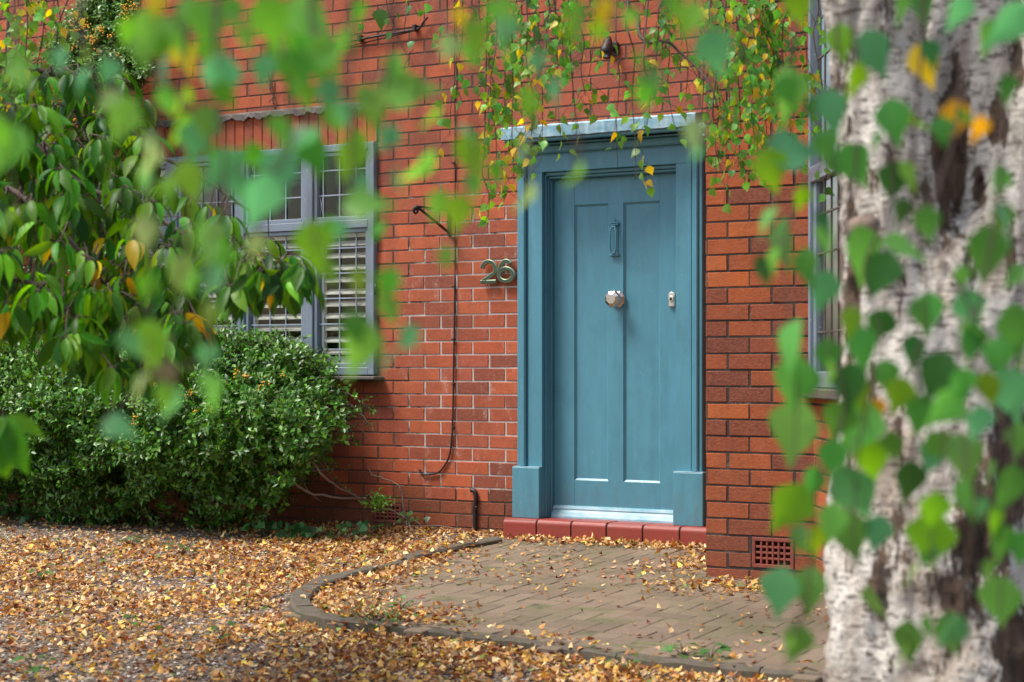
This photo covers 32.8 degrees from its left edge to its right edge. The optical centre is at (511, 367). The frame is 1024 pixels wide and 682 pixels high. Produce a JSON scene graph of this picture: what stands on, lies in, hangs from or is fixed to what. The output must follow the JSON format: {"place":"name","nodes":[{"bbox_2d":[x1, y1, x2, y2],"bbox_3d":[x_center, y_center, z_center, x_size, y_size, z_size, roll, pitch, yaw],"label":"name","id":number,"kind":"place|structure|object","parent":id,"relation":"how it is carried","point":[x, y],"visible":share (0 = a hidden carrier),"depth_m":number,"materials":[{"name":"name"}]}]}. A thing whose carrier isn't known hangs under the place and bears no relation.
{"place":"outdoors","nodes":[
{"label":"outdoors","id":0,"kind":"place"},
{"bbox_2d":[0,502,770,681],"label":"gravel ground","id":1,"kind":"structure","parent":0,"point":[31,650],"depth_m":7.75,"materials":[{"name":"brown gravel"}]},
{"bbox_2d":[0,501,57,523],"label":"ivy plant","id":2,"kind":"object","parent":1,"relation":"on","point":[26,517],"visible":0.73,"depth_m":11.69,"materials":[{"name":"green plant"}]},
{"bbox_2d":[10,655,52,672],"bbox_3d":[-1.832,1.134,6.625,0.162,0.068,0.125,0,0,-9],"label":"weed","id":3,"kind":"object","parent":1,"relation":"on","point":[35,669],"visible":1,"depth_m":6.62,"materials":[{"name":"green plant"}]},
{"bbox_2d":[28,569,56,578],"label":"weed","id":4,"kind":"object","parent":1,"relation":"on","point":[41,574],"visible":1,"depth_m":9.01,"materials":[{"name":"green plant"}]},
{"bbox_2d":[0,0,157,368],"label":"climbing shrub","id":5,"kind":"object","parent":1,"relation":"on","point":[109,15],"visible":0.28,"depth_m":11.45,"materials":[{"name":"green plant"}]},
{"bbox_2d":[115,535,151,544],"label":"weed","id":6,"kind":"object","parent":1,"relation":"on","point":[130,538],"visible":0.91,"depth_m":10.27,"materials":[{"name":"green plant"}]},
{"bbox_2d":[123,614,148,629],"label":"weed","id":7,"kind":"object","parent":1,"relation":"on","point":[127,616],"visible":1,"depth_m":7.50,"materials":[{"name":"green plant"}]},
{"bbox_2d":[0,63,324,478],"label":"cherry tree","id":8,"kind":"object","parent":1,"relation":"on","point":[77,311],"visible":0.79,"depth_m":5.95,"materials":[{"name":"green plant"}]},
{"bbox_2d":[161,542,197,554],"bbox_3d":[-1.873,1.019,9.787,0.181,0.080,0.201,0,0,30],"label":"weed","id":9,"kind":"object","parent":1,"relation":"on","point":[182,551],"visible":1,"depth_m":9.80,"materials":[{"name":"green plant"}]},
{"bbox_2d":[0,320,398,531],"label":"pyracantha shrub","id":10,"kind":"object","parent":1,"relation":"on","point":[224,446],"visible":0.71,"depth_m":10.59,"materials":[{"name":"green plant"}]},
{"bbox_2d":[203,620,236,639],"bbox_3d":[-1.213,1.095,7.227,0.145,0.079,0.135,0,0,30],"label":"weed","id":11,"kind":"object","parent":1,"relation":"on","point":[230,622],"visible":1,"depth_m":7.23,"materials":[{"name":"green plant"}]},
{"bbox_2d":[240,592,259,606],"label":"weed","id":12,"kind":"object","parent":1,"relation":"on","point":[246,601],"visible":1,"depth_m":8.05,"materials":[{"name":"green plant"}]},
{"bbox_2d":[241,520,331,538],"bbox_3d":[-1.352,0.977,10.448,0.577,0.114,0.247,0,0,30],"label":"ivy plant","id":13,"kind":"object","parent":1,"relation":"on","point":[271,524],"visible":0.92,"depth_m":10.44,"materials":[{"name":"green plant"}]},
{"bbox_2d":[287,508,430,540],"bbox_3d":[-0.919,0.943,10.509,0.472,0.177,0.764,0,0,44],"label":"ivy plant","id":14,"kind":"object","parent":1,"relation":"on","point":[362,527],"visible":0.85,"depth_m":10.43,"materials":[{"name":"green plant"}]},
{"bbox_2d":[0,505,829,681],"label":"fallen leaves","id":15,"kind":"object","parent":1,"relation":"on","point":[347,650],"visible":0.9,"depth_m":8.06,"materials":[{"name":"brown plant"}]},
{"bbox_2d":[367,466,468,533],"bbox_3d":[-0.608,0.811,10.530,0.713,0.407,0.171,0,0,25],"label":"bare sapling","id":16,"kind":"object","parent":1,"relation":"on","point":[407,519],"visible":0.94,"depth_m":10.62,"materials":[{"name":"brown wood"}]},
{"bbox_2d":[0,0,930,579],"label":"brick house","id":17,"kind":"structure","parent":1,"relation":"on","point":[610,372],"depth_m":10.26,"materials":[{"name":"brick"}]},
{"bbox_2d":[98,141,383,379],"bbox_3d":[-1.846,-0.670,11.439,2.399,1.491,0.184,0,0,30],"label":"window","id":18,"kind":"structure","parent":17,"relation":"in","point":[314,323],"depth_m":11.10,"materials":[{"name":"grey paint"}]},
{"bbox_2d":[268,79,274,104],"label":"dead vine","id":19,"kind":"object","parent":17,"relation":"attached to","point":[272,98],"visible":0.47,"depth_m":11.27,"materials":[{"name":"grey plant"}]},
{"bbox_2d":[357,0,412,68],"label":"wall vine","id":20,"kind":"object","parent":17,"relation":"attached to","point":[381,15],"depth_m":10.78,"materials":[{"name":"green plant"}]},
{"bbox_2d":[344,17,427,47],"bbox_3d":[-0.932,-2.084,10.910,0.972,0.152,0.041,0,0,30],"label":"iron rod","id":21,"kind":"object","parent":17,"relation":"attached to","point":[415,28],"visible":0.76,"depth_m":10.82,"materials":[{"name":"black metal"}]},
{"bbox_2d":[413,205,450,235],"bbox_3d":[-0.483,-0.897,10.439,0.028,0.183,0.407,0,0,30],"label":"basket bracket","id":22,"kind":"object","parent":17,"relation":"attached to","point":[417,208],"visible":0.71,"depth_m":10.41,"materials":[{"name":"black metal"}]},
{"bbox_2d":[419,0,455,475],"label":"cable","id":23,"kind":"object","parent":17,"relation":"attached to","point":[452,427],"visible":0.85,"depth_m":10.58,"materials":[{"name":"black rubber"}]},
{"bbox_2d":[470,488,477,532],"bbox_3d":[-0.225,0.869,10.500,0.037,0.283,0.070,0,0,-37],"label":"pipe","id":24,"kind":"object","parent":17,"relation":"attached to","point":[475,493],"visible":0.94,"depth_m":10.49,"materials":[{"name":"black metal"}]},
{"bbox_2d":[480,259,515,283],"bbox_3d":[-0.085,-0.579,10.414,0.240,0.146,0.024,0,0,30],"label":"house number","id":25,"kind":"object","parent":17,"relation":"attached to","point":[499,270],"visible":1,"depth_m":10.40,"materials":[{"name":"silver metal"}]},
{"bbox_2d":[599,36,618,58],"bbox_3d":[0.555,-1.840,9.984,0.084,0.134,0.162,0,0,30],"label":"wall lamp","id":26,"kind":"object","parent":17,"relation":"attached to","point":[610,46],"visible":0.85,"depth_m":9.95,"materials":[{"name":"black metal"}]},
{"bbox_2d":[551,173,675,522],"bbox_3d":[0.595,-0.110,10.106,0.820,2.012,0.134,0,0,30],"label":"door","id":27,"kind":"structure","parent":17,"relation":"in","point":[615,243],"depth_m":10.12,"materials":[{"name":"blue paint"}]},
{"bbox_2d":[805,0,843,399],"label":"window","id":28,"kind":"structure","parent":17,"relation":"in","point":[816,323],"depth_m":8.23,"materials":[{"name":"grey paint"}]},
{"bbox_2d":[926,14,930,30],"bbox_3d":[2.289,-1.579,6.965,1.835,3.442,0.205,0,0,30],"label":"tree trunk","id":29,"kind":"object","parent":17,"relation":"in","point":[929,19],"depth_m":7.37,"materials":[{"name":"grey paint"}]},
{"bbox_2d":[0,0,1023,681],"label":"birch tree","id":30,"kind":"object","parent":1,"relation":"on","point":[918,530],"visible":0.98,"depth_m":2.32,"materials":[{"name":"green plant"}]},
{"bbox_2d":[289,536,823,681],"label":"kerb","id":31,"kind":"structure","parent":1,"relation":"on","point":[304,608],"depth_m":7.26,"materials":[{"name":"concrete"}]},
{"bbox_2d":[606,654,640,672],"bbox_3d":[0.417,1.096,6.422,0.101,0.069,0.148,0,0,30],"label":"weed","id":32,"kind":"object","parent":1,"relation":"on","point":[622,668],"visible":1,"depth_m":6.43,"materials":[{"name":"green plant"}]},
{"bbox_2d":[285,538,829,681],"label":"path","id":33,"kind":"structure","parent":0,"point":[607,620],"depth_m":7.82,"materials":[{"name":"beige brick"}]},
{"bbox_2d":[332,600,417,621],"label":"fallen leaves","id":34,"kind":"object","parent":33,"relation":"on","point":[377,613],"visible":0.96,"depth_m":7.49,"materials":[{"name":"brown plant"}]},
{"bbox_2d":[387,595,416,606],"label":"weed","id":35,"kind":"object","parent":33,"relation":"on","point":[403,596],"visible":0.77,"depth_m":7.84,"materials":[{"name":"green plant"}]},
{"bbox_2d":[660,642,700,658],"bbox_3d":[0.649,1.081,6.653,0.130,0.075,0.132,0,0,30],"label":"weed","id":36,"kind":"object","parent":33,"relation":"on","point":[669,650],"visible":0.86,"depth_m":6.63,"materials":[{"name":"green plant"}]},
{"bbox_2d":[691,642,731,657],"bbox_3d":[0.766,1.082,6.613,0.167,0.068,0.096,0,0,-19],"label":"weed","id":37,"kind":"object","parent":33,"relation":"on","point":[723,647],"visible":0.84,"depth_m":6.61,"materials":[{"name":"green plant"}]},
{"bbox_2d":[822,11,836,388],"label":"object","id":38,"kind":"structure","parent":0,"point":[827,55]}
]}

